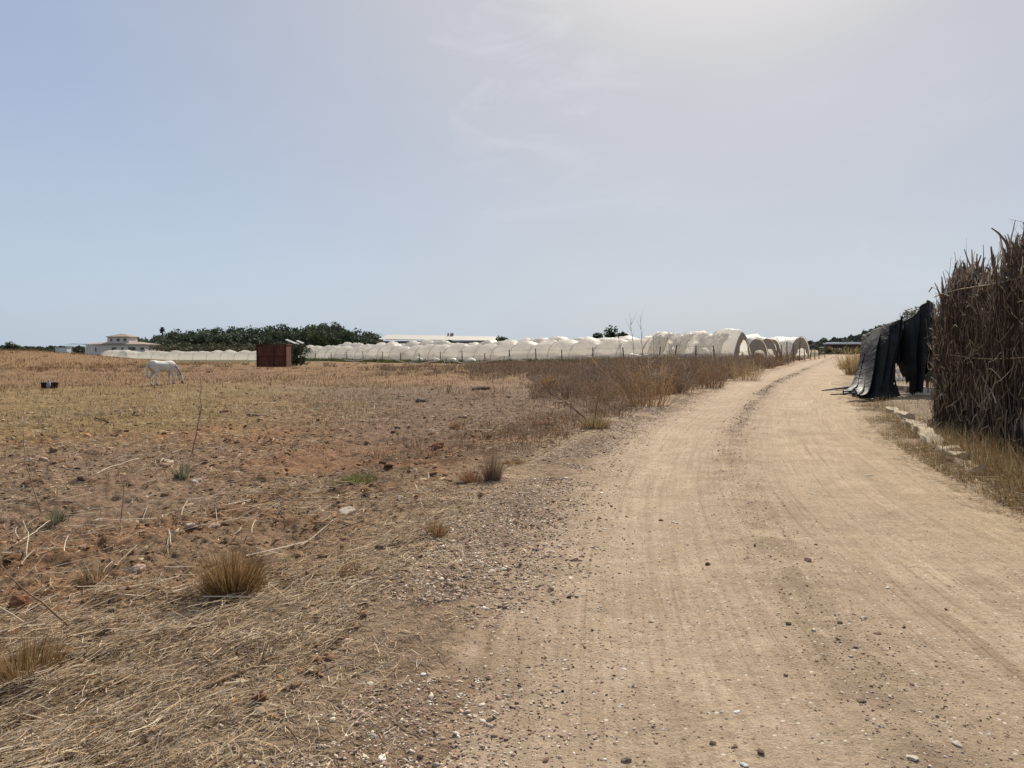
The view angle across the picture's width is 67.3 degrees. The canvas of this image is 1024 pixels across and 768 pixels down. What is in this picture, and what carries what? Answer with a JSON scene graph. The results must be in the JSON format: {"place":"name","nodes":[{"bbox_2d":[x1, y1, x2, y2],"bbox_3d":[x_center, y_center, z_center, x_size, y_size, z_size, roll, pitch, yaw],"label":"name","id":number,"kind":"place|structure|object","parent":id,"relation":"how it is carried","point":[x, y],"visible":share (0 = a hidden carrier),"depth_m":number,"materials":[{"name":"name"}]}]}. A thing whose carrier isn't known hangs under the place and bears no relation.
{"place":"outdoors","nodes":[
{"label":"outdoors","id":0,"kind":"place"},
{"bbox_2d":[0,350,1023,767],"bbox_3d":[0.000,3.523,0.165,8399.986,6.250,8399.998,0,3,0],"label":"ground","id":1,"kind":"structure","parent":0,"point":[260,534],"depth_m":8.81,"materials":[{"name":"soil"}]},
{"bbox_2d":[1,341,20,350],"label":"skyline tree","id":2,"kind":"object","parent":1,"relation":"on","point":[9,346],"visible":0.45,"depth_m":298.70,"materials":[{"name":"green plant"}]},
{"bbox_2d":[0,607,33,630],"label":"dry stalk","id":3,"kind":"object","parent":1,"relation":"on","point":[13,615],"visible":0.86,"depth_m":4.79,"materials":[{"name":"plant"}]},
{"bbox_2d":[7,595,30,608],"bbox_3d":[-3.410,1.502,5.330,0.142,0.097,0.119,4,4,26],"label":"stone","id":4,"kind":"object","parent":1,"relation":"on","point":[21,600],"visible":0.87,"depth_m":5.29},
{"bbox_2d":[19,428,40,510],"bbox_3d":[-5.614,0.980,8.923,0.374,1.005,0.099,2,3,33],"label":"dry stalk","id":5,"kind":"object","parent":1,"relation":"on","point":[29,473],"visible":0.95,"depth_m":8.94,"materials":[{"name":"plant"}]},
{"bbox_2d":[20,478,44,486],"bbox_3d":[-6.639,1.378,10.636,0.204,0.150,0.415,1,-2,12],"label":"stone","id":6,"kind":"object","parent":1,"relation":"on","point":[26,483],"visible":0.74,"depth_m":10.59,"materials":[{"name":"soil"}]},
{"bbox_2d":[5,573,71,629],"bbox_3d":[-2.888,1.327,4.695,0.414,0.347,0.025,0,3,4],"label":"dry stalk","id":7,"kind":"object","parent":1,"relation":"on","point":[45,605],"visible":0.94,"depth_m":4.69,"materials":[{"name":"plant"}]},
{"bbox_2d":[0,625,82,699],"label":"grass tuft","id":8,"kind":"object","parent":1,"relation":"on","point":[26,653],"visible":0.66,"depth_m":4.00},
{"bbox_2d":[0,345,85,353],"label":"hedge","id":9,"kind":"object","parent":1,"relation":"on","point":[78,348],"visible":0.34,"depth_m":341.88,"materials":[{"name":"green plant"}]},
{"bbox_2d":[44,505,69,526],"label":"stubby plant","id":10,"kind":"object","parent":1,"relation":"on","point":[57,518],"visible":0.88,"depth_m":8.32,"materials":[{"name":"green plant"}]},
{"bbox_2d":[54,347,71,352],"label":"field cabin","id":11,"kind":"object","parent":1,"relation":"on","point":[62,349],"visible":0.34,"depth_m":299.72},
{"bbox_2d":[65,558,122,587],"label":"grass tuft","id":12,"kind":"object","parent":1,"relation":"on","point":[97,573],"visible":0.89,"depth_m":5.86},
{"bbox_2d":[100,350,130,356],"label":"plastic tunnel","id":13,"kind":"structure","parent":1,"relation":"on","point":[111,353],"depth_m":224.47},
{"bbox_2d":[85,334,160,355],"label":"house","id":14,"kind":"structure","parent":1,"relation":"on","point":[122,342],"depth_m":329.73,"materials":[{"name":"paint"}]},
{"bbox_2d":[127,564,145,573],"bbox_3d":[-2.991,1.482,6.127,0.104,0.088,0.147,0,3,2],"label":"stone","id":15,"kind":"object","parent":1,"relation":"on","point":[141,569],"visible":0.72,"depth_m":6.09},
{"bbox_2d":[145,360,183,385],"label":"horse","id":16,"kind":"object","parent":1,"relation":"on","point":[167,366],"visible":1,"depth_m":40.26},
{"bbox_2d":[164,332,189,340],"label":"pine tree","id":17,"kind":"object","parent":1,"relation":"on","point":[173,336],"visible":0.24,"depth_m":386.61,"materials":[{"name":"green plant"}]},
{"bbox_2d":[166,594,191,608],"bbox_3d":[-2.273,1.487,5.257,0.181,0.103,0.109,7,-2,-32],"label":"stone","id":18,"kind":"object","parent":1,"relation":"on","point":[176,596],"visible":0.56,"depth_m":5.22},
{"bbox_2d":[168,335,193,345],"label":"pine tree","id":19,"kind":"object","parent":1,"relation":"on","point":[184,338],"visible":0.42,"depth_m":359.42,"materials":[{"name":"green plant"}]},
{"bbox_2d":[168,460,196,479],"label":"stubby plant","id":20,"kind":"object","parent":1,"relation":"on","point":[184,474],"visible":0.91,"depth_m":11.29,"materials":[{"name":"green plant"}]},
{"bbox_2d":[118,350,255,359],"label":"plastic tunnel","id":21,"kind":"structure","parent":1,"relation":"on","point":[212,355],"depth_m":213.96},
{"bbox_2d":[182,334,206,345],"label":"pine tree","id":22,"kind":"object","parent":1,"relation":"on","point":[193,339],"visible":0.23,"depth_m":365.41,"materials":[{"name":"green plant"}]},
{"bbox_2d":[192,378,202,453],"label":"dry stalk","id":23,"kind":"object","parent":1,"relation":"on","point":[197,421],"visible":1,"depth_m":13.77,"materials":[{"name":"plant"}]},
{"bbox_2d":[193,331,213,343],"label":"pine tree","id":24,"kind":"object","parent":1,"relation":"on","point":[205,336],"visible":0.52,"depth_m":367.38,"materials":[{"name":"green plant"}]},
{"bbox_2d":[195,631,240,654],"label":"grass tuft","id":25,"kind":"object","parent":1,"relation":"on","point":[214,644],"visible":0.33,"depth_m":4.28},
{"bbox_2d":[148,345,293,355],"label":"scrub","id":26,"kind":"object","parent":1,"relation":"on","point":[205,348],"visible":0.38,"depth_m":297.51,"materials":[{"name":"green plant"}]},
{"bbox_2d":[205,333,237,345],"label":"pine tree","id":27,"kind":"object","parent":1,"relation":"on","point":[216,339],"visible":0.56,"depth_m":359.28,"materials":[{"name":"green plant"}]},
{"bbox_2d":[188,640,280,694],"bbox_3d":[-1.403,1.425,3.895,0.474,0.149,0.064,-3,4,-43],"label":"fallen stick","id":28,"kind":"object","parent":1,"relation":"on","point":[222,678],"visible":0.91,"depth_m":3.88,"materials":[{"name":"brown wood"}]},
{"bbox_2d":[224,332,244,345],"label":"pine tree","id":29,"kind":"object","parent":1,"relation":"on","point":[234,337],"visible":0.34,"depth_m":371.57,"materials":[{"name":"green plant"}]},
{"bbox_2d":[178,542,294,608],"bbox_3d":[-1.878,1.304,5.263,0.792,0.460,0.768,0,3,0],"label":"grass tuft","id":30,"kind":"object","parent":1,"relation":"on","point":[232,576],"visible":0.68,"depth_m":5.19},
{"bbox_2d":[242,328,259,345],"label":"pine tree","id":31,"kind":"object","parent":1,"relation":"on","point":[254,331],"visible":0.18,"depth_m":394.22,"materials":[{"name":"green plant"}]},
{"bbox_2d":[237,332,266,343],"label":"pine tree","id":32,"kind":"object","parent":1,"relation":"on","point":[253,340],"visible":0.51,"depth_m":359.28,"materials":[{"name":"green plant"}]},
{"bbox_2d":[249,333,278,345],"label":"pine tree","id":33,"kind":"object","parent":1,"relation":"on","point":[268,339],"visible":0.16,"depth_m":364.61,"materials":[{"name":"green plant"}]},
{"bbox_2d":[255,344,291,366],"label":"rusty shed","id":34,"kind":"structure","parent":1,"relation":"on","point":[271,356],"depth_m":104.00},
{"bbox_2d":[263,330,285,345],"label":"pine tree","id":35,"kind":"object","parent":1,"relation":"on","point":[275,335],"visible":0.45,"depth_m":371.04,"materials":[{"name":"green plant"}]},
{"bbox_2d":[272,323,294,333],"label":"pine tree","id":36,"kind":"object","parent":1,"relation":"on","point":[286,328],"visible":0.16,"depth_m":423.01,"materials":[{"name":"green plant"}]},
{"bbox_2d":[280,330,300,344],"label":"pine tree","id":37,"kind":"object","parent":1,"relation":"on","point":[292,337],"visible":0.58,"depth_m":353.09,"materials":[{"name":"green plant"}]},
{"bbox_2d":[291,343,310,365],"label":"leafy bush","id":38,"kind":"object","parent":1,"relation":"on","point":[296,352],"visible":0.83,"depth_m":111.68,"materials":[{"name":"green plant"}]},
{"bbox_2d":[298,328,314,345],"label":"pine tree","id":39,"kind":"object","parent":1,"relation":"on","point":[303,334],"visible":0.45,"depth_m":370.88,"materials":[{"name":"green plant"}]},
{"bbox_2d":[305,329,326,346],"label":"broadleaf tree","id":40,"kind":"object","parent":1,"relation":"on","point":[314,339],"visible":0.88,"depth_m":318.25,"materials":[{"name":"green plant"}]},
{"bbox_2d":[299,508,334,547],"bbox_3d":[-1.786,1.261,6.905,0.122,0.223,0.745,1,3,11],"label":"fallen stick","id":41,"kind":"object","parent":1,"relation":"on","point":[302,544],"visible":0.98,"depth_m":6.92,"materials":[{"name":"brown wood"}]},
{"bbox_2d":[0,386,653,767],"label":"earth clods","id":42,"kind":"object","parent":1,"relation":"on","point":[331,657],"visible":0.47,"depth_m":7.26,"materials":[{"name":"soil"}]},
{"bbox_2d":[317,324,337,337],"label":"pine tree","id":43,"kind":"object","parent":1,"relation":"on","point":[326,329],"visible":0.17,"depth_m":386.81,"materials":[{"name":"green plant"}]},
{"bbox_2d":[324,330,340,345],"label":"pine tree","id":44,"kind":"object","parent":1,"relation":"on","point":[331,335],"visible":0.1,"depth_m":360.76,"materials":[{"name":"green plant"}]},
{"bbox_2d":[324,337,342,345],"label":"broadleaf tree","id":45,"kind":"object","parent":1,"relation":"on","point":[330,341],"visible":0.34,"depth_m":318.36,"materials":[{"name":"green plant"}]},
{"bbox_2d":[0,392,668,767],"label":"straw litter","id":46,"kind":"object","parent":1,"relation":"on","point":[50,730],"visible":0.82,"depth_m":4.37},
{"bbox_2d":[336,329,351,341],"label":"pine tree","id":47,"kind":"object","parent":1,"relation":"on","point":[340,333],"visible":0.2,"depth_m":362.65,"materials":[{"name":"green plant"}]},
{"bbox_2d":[338,506,355,515],"bbox_3d":[-1.730,1.342,8.071,0.107,0.056,0.172,26,24,33],"label":"stone block","id":48,"kind":"object","parent":1,"relation":"on","point":[350,509],"depth_m":8.05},
{"bbox_2d":[0,348,694,767],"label":"dry stubble","id":49,"kind":"object","parent":1,"relation":"on","point":[276,378],"visible":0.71,"depth_m":23.71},
{"bbox_2d":[338,331,356,343],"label":"broadleaf tree","id":50,"kind":"object","parent":1,"relation":"on","point":[348,337],"visible":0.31,"depth_m":318.84,"materials":[{"name":"green plant"}]},
{"bbox_2d":[333,560,371,578],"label":"grass tuft","id":51,"kind":"object","parent":1,"relation":"on","point":[352,570],"visible":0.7,"depth_m":5.62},
{"bbox_2d":[332,471,378,485],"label":"green weed","id":52,"kind":"object","parent":1,"relation":"on","point":[359,478],"visible":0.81,"depth_m":10.18,"materials":[{"name":"green plant"}]},
{"bbox_2d":[350,334,366,344],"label":"pine tree","id":53,"kind":"object","parent":1,"relation":"on","point":[361,340],"visible":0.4,"depth_m":364.36,"materials":[{"name":"green plant"}]},
{"bbox_2d":[360,331,375,338],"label":"pine tree","id":54,"kind":"object","parent":1,"relation":"on","point":[366,334],"visible":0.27,"depth_m":418.93,"materials":[{"name":"green plant"}]},
{"bbox_2d":[366,339,382,344],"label":"pine tree","id":55,"kind":"object","parent":1,"relation":"on","point":[375,341],"visible":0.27,"depth_m":373.03,"materials":[{"name":"green plant"}]},
{"bbox_2d":[375,535,428,548],"bbox_3d":[-0.913,1.308,6.483,0.558,0.090,0.060,-3,4,-44],"label":"fallen stick","id":56,"kind":"object","parent":1,"relation":"on","point":[380,547],"visible":0.79,"depth_m":6.41,"materials":[{"name":"brown wood"}]},
{"bbox_2d":[3,347,807,458],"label":"dead brush","id":57,"kind":"object","parent":1,"relation":"on","point":[586,370],"visible":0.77,"depth_m":42.09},
{"bbox_2d":[344,356,524,365],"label":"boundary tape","id":58,"kind":"object","parent":1,"relation":"on","point":[433,361],"visible":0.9,"depth_m":115.38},
{"bbox_2d":[421,517,451,537],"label":"grass tuft","id":59,"kind":"object","parent":1,"relation":"on","point":[438,532],"visible":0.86,"depth_m":6.75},
{"bbox_2d":[431,442,443,448],"bbox_3d":[-1.315,1.100,13.668,0.237,0.117,0.186,-4,4,-27],"label":"stone","id":60,"kind":"object","parent":1,"relation":"on","point":[439,445],"visible":0.91,"depth_m":13.62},
{"bbox_2d":[380,333,508,343],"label":"warehouse","id":61,"kind":"structure","parent":1,"relation":"on","point":[463,339],"depth_m":403.68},
{"bbox_2d":[446,420,466,429],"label":"grass tuft","id":62,"kind":"object","parent":1,"relation":"on","point":[456,427],"visible":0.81,"depth_m":17.72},
{"bbox_2d":[453,465,488,483],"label":"grass tuft","id":63,"kind":"object","parent":1,"relation":"on","point":[470,475],"visible":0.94,"depth_m":9.52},
{"bbox_2d":[463,448,513,482],"bbox_3d":[-0.255,0.998,9.604,0.618,0.462,0.637,-3,4,-44],"label":"grass tuft","id":64,"kind":"object","parent":1,"relation":"on","point":[490,471],"visible":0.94,"depth_m":9.56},
{"bbox_2d":[306,355,674,363],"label":"green weeds","id":65,"kind":"object","parent":1,"relation":"on","point":[335,359],"visible":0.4,"depth_m":148.74,"materials":[{"name":"green plant"}]},
{"bbox_2d":[501,454,527,464],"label":"grass tuft","id":66,"kind":"object","parent":1,"relation":"on","point":[516,462],"visible":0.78,"depth_m":11.00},
{"bbox_2d":[315,345,714,361],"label":"wire fence","id":67,"kind":"object","parent":1,"relation":"on","point":[544,356],"visible":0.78,"depth_m":118.85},
{"bbox_2d":[298,328,751,360],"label":"plastic tunnel","id":68,"kind":"structure","parent":1,"relation":"on","point":[733,342],"depth_m":123.92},
{"bbox_2d":[537,373,562,388],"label":"dry weed","id":69,"kind":"object","parent":1,"relation":"on","point":[549,378],"visible":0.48,"depth_m":35.07,"materials":[{"name":"brown plant"}]},
{"bbox_2d":[337,334,768,360],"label":"plastic tunnel","id":70,"kind":"structure","parent":1,"relation":"on","point":[756,344],"depth_m":136.59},
{"bbox_2d":[542,373,597,397],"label":"dry shrub","id":71,"kind":"object","parent":1,"relation":"on","point":[568,390],"visible":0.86,"depth_m":29.01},
{"bbox_2d":[135,368,1023,767],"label":"gravel","id":72,"kind":"structure","parent":1,"relation":"on","point":[469,554],"depth_m":5.11,"materials":[{"name":"gravel"}]},
{"bbox_2d":[576,409,616,429],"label":"grass tuft","id":73,"kind":"object","parent":1,"relation":"on","point":[593,424],"visible":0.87,"depth_m":15.76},
{"bbox_2d":[603,325,618,337],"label":"skyline tree","id":74,"kind":"object","parent":1,"relation":"on","point":[610,334],"visible":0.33,"depth_m":297.79,"materials":[{"name":"green plant"}]},
{"bbox_2d":[588,396,647,416],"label":"dry shrub","id":75,"kind":"object","parent":1,"relation":"on","point":[619,409],"visible":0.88,"depth_m":18.59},
{"bbox_2d":[473,334,776,358],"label":"plastic tunnel","id":76,"kind":"structure","parent":1,"relation":"on","point":[770,345],"depth_m":110.77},
{"bbox_2d":[629,353,662,358],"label":"plastic roll","id":77,"kind":"object","parent":1,"relation":"on","point":[636,355],"visible":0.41,"depth_m":108.32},
{"bbox_2d":[577,351,736,407],"bbox_3d":[3.562,-0.164,21.829,3.875,1.632,4.206,-2,3,-37],"label":"dry shrub","id":78,"kind":"object","parent":1,"relation":"on","point":[644,394],"visible":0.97,"depth_m":21.44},
{"bbox_2d":[632,336,681,395],"bbox_3d":[4.969,-0.677,27.286,1.564,2.255,2.180,-2,3,-35],"label":"dry shrub","id":79,"kind":"object","parent":1,"relation":"on","point":[652,373],"visible":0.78,"depth_m":27.11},
{"bbox_2d":[539,336,809,360],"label":"plastic tunnel","id":80,"kind":"structure","parent":1,"relation":"on","point":[791,341],"depth_m":118.48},
{"bbox_2d":[640,358,719,391],"bbox_3d":[5.997,-0.310,28.803,3.104,1.330,2.160,2,3,30],"label":"dry shrub","id":81,"kind":"object","parent":1,"relation":"on","point":[684,380],"visible":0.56,"depth_m":28.61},
{"bbox_2d":[691,361,746,387],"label":"dry shrub","id":82,"kind":"object","parent":1,"relation":"on","point":[708,384],"visible":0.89,"depth_m":31.81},
{"bbox_2d":[704,357,780,380],"bbox_3d":[11.608,-0.743,38.611,3.139,1.203,2.823,-2,3,-39],"label":"dry shrub","id":83,"kind":"object","parent":1,"relation":"on","point":[749,374],"visible":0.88,"depth_m":38.83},
{"bbox_2d":[765,337,780,354],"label":"plastic tunnel","id":84,"kind":"structure","parent":1,"relation":"on","point":[776,341],"depth_m":116.33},
{"bbox_2d":[776,340,824,361],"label":"wire fence","id":85,"kind":"object","parent":1,"relation":"on","point":[799,351],"visible":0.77,"depth_m":95.51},
{"bbox_2d":[817,346,859,354],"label":"scrub","id":86,"kind":"object","parent":1,"relation":"on","point":[829,349],"visible":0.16,"depth_m":186.94,"materials":[{"name":"green plant"}]},
{"bbox_2d":[822,342,860,374],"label":"dry shrub","id":87,"kind":"object","parent":1,"relation":"on","point":[851,368],"visible":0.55,"depth_m":47.07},
{"bbox_2d":[823,342,860,353],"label":"greenhouse","id":88,"kind":"object","parent":1,"relation":"on","point":[835,345],"visible":0.3,"depth_m":207.74,"materials":[{"name":"white paint"}]},
{"bbox_2d":[847,380,899,399],"bbox_3d":[11.875,0.119,25.433,1.058,0.670,3.081,0,3,0],"label":"crumpled plastic","id":89,"kind":"object","parent":1,"relation":"on","point":[893,392],"visible":0.39,"depth_m":24.45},
{"bbox_2d":[867,301,930,392],"bbox_3d":[12.895,-1.097,25.593,1.984,3.279,0.705,1,3,19],"label":"wooden frame","id":90,"kind":"object","parent":1,"relation":"on","point":[927,379],"visible":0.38,"depth_m":25.59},
{"bbox_2d":[842,315,902,400],"bbox_3d":[11.575,-0.879,24.610,1.327,2.704,3.370,2,3,35],"label":"black sheet","id":91,"kind":"object","parent":90,"relation":"hanging from","point":[878,355],"visible":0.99,"depth_m":24.68,"materials":[{"name":"plastic"}]},
{"bbox_2d":[889,323,896,382],"bbox_3d":[12.346,-0.993,24.918,0.240,1.948,0.697,1,3,21],"label":"black sheet","id":92,"kind":"object","parent":90,"relation":"hanging from","point":[892,327],"visible":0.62,"depth_m":25.09,"materials":[{"name":"plastic"}]},
{"bbox_2d":[896,343,900,367],"bbox_3d":[12.622,-1.287,25.112,0.236,1.524,0.464,3,4,43],"label":"black sheet","id":93,"kind":"object","parent":90,"relation":"hanging from","point":[898,360],"visible":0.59,"depth_m":24.96,"materials":[{"name":"plastic"}]},
{"bbox_2d":[899,300,936,394],"bbox_3d":[13.307,-1.222,25.282,2.023,3.087,1.052,-3,4,-45],"label":"black sheet","id":94,"kind":"object","parent":90,"relation":"hanging from","point":[914,361],"visible":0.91,"depth_m":24.75,"materials":[{"name":"plastic"}]},
{"bbox_2d":[885,407,914,419],"bbox_3d":[9.558,0.782,19.109,0.373,0.350,3.760,6,3,21],"label":"kerb piece","id":95,"kind":"object","parent":1,"relation":"on","point":[903,414],"visible":0.38,"depth_m":17.95,"materials":[{"name":"concrete"}]},
{"bbox_2d":[895,369,905,380],"bbox_3d":[17.570,-0.183,35.285,1.320,1.100,0.160,0,-36,6],"label":"pallet","id":96,"kind":"object","parent":1,"relation":"on","point":[897,371],"visible":0.06,"depth_m":35.26,"materials":[{"name":"grey wood"}]},
{"bbox_2d":[896,306,918,320],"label":"leafy bush","id":97,"kind":"object","parent":1,"relation":"on","point":[910,314],"visible":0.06,"depth_m":26.79,"materials":[{"name":"green plant"}]},
{"bbox_2d":[901,417,926,433],"bbox_3d":[8.337,0.907,15.935,0.367,0.348,2.863,7,4,21],"label":"kerb piece","id":98,"kind":"object","parent":1,"relation":"on","point":[907,421],"visible":0.38,"depth_m":15.66,"materials":[{"name":"concrete"}]},
{"bbox_2d":[897,366,930,411],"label":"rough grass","id":99,"kind":"structure","parent":1,"relation":"on","point":[914,397],"depth_m":21.51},
{"bbox_2d":[897,385,935,392],"bbox_3d":[14.156,0.192,26.304,1.560,0.188,1.300,2,2,-9],"label":"pallet","id":100,"kind":"object","parent":1,"relation":"on","point":[901,388],"visible":0.29,"depth_m":26.13,"materials":[{"name":"grey wood"}]},
{"bbox_2d":[924,348,935,386],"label":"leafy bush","id":101,"kind":"object","parent":1,"relation":"on","point":[930,376],"visible":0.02,"depth_m":28.87,"materials":[{"name":"green plant"}]},
{"bbox_2d":[917,427,944,446],"bbox_3d":[7.355,1.029,13.483,0.346,0.344,2.292,0,5,22],"label":"kerb piece","id":102,"kind":"object","parent":1,"relation":"on","point":[921,434],"visible":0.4,"depth_m":13.48,"materials":[{"name":"concrete"}]},
{"bbox_2d":[839,395,1023,520],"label":"verge grass","id":103,"kind":"structure","parent":1,"relation":"on","point":[996,470],"depth_m":10.79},
{"bbox_2d":[934,445,971,460],"bbox_3d":[6.660,1.122,11.687,0.344,0.365,1.450,6,3,20],"label":"kerb piece","id":104,"kind":"object","parent":1,"relation":"on","point":[954,453],"visible":0.31,"depth_m":11.31,"materials":[{"name":"concrete"}]},
{"bbox_2d":[953,458,987,473],"bbox_3d":[6.257,1.185,10.489,0.364,0.335,1.047,-4,2,18],"label":"kerb piece","id":105,"kind":"object","parent":1,"relation":"on","point":[954,462],"visible":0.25,"depth_m":10.57,"materials":[{"name":"concrete"}]},
{"bbox_2d":[919,219,1023,463],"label":"cane fence","id":106,"kind":"object","parent":1,"relation":"on","point":[977,329],"visible":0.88,"depth_m":12.61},
{"bbox_2d":[0,0,1023,346],"label":"sky","id":107,"kind":"structure","parent":0,"point":[517,170],"materials":[{"name":"blue"}]},
{"bbox_2d":[437,354,1023,767],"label":"dirt road","id":108,"kind":"structure","parent":0,"point":[786,438],"depth_m":4.85,"materials":[{"name":"soil"}]},
{"bbox_2d":[621,756,631,763],"bbox_3d":[0.461,1.521,3.109,0.041,0.025,0.047,2,1,33],"label":"stone","id":109,"kind":"object","parent":108,"relation":"on","point":[626,759],"visible":1,"depth_m":3.10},
{"bbox_2d":[950,740,962,747],"bbox_3d":[1.826,1.476,3.155,0.034,0.018,0.054,-1,8,-21],"label":"stone","id":110,"kind":"object","parent":108,"relation":"on","point":[957,743],"visible":1,"depth_m":3.15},
{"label":"hill","id":111,"kind":"structure","parent":0,"visible":0},
{"bbox_2d":[807,316,938,349],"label":"distant wood","id":112,"kind":"object","parent":111,"relation":"on","point":[849,338],"visible":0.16,"depth_m":509.11,"materials":[{"name":"green plant"}]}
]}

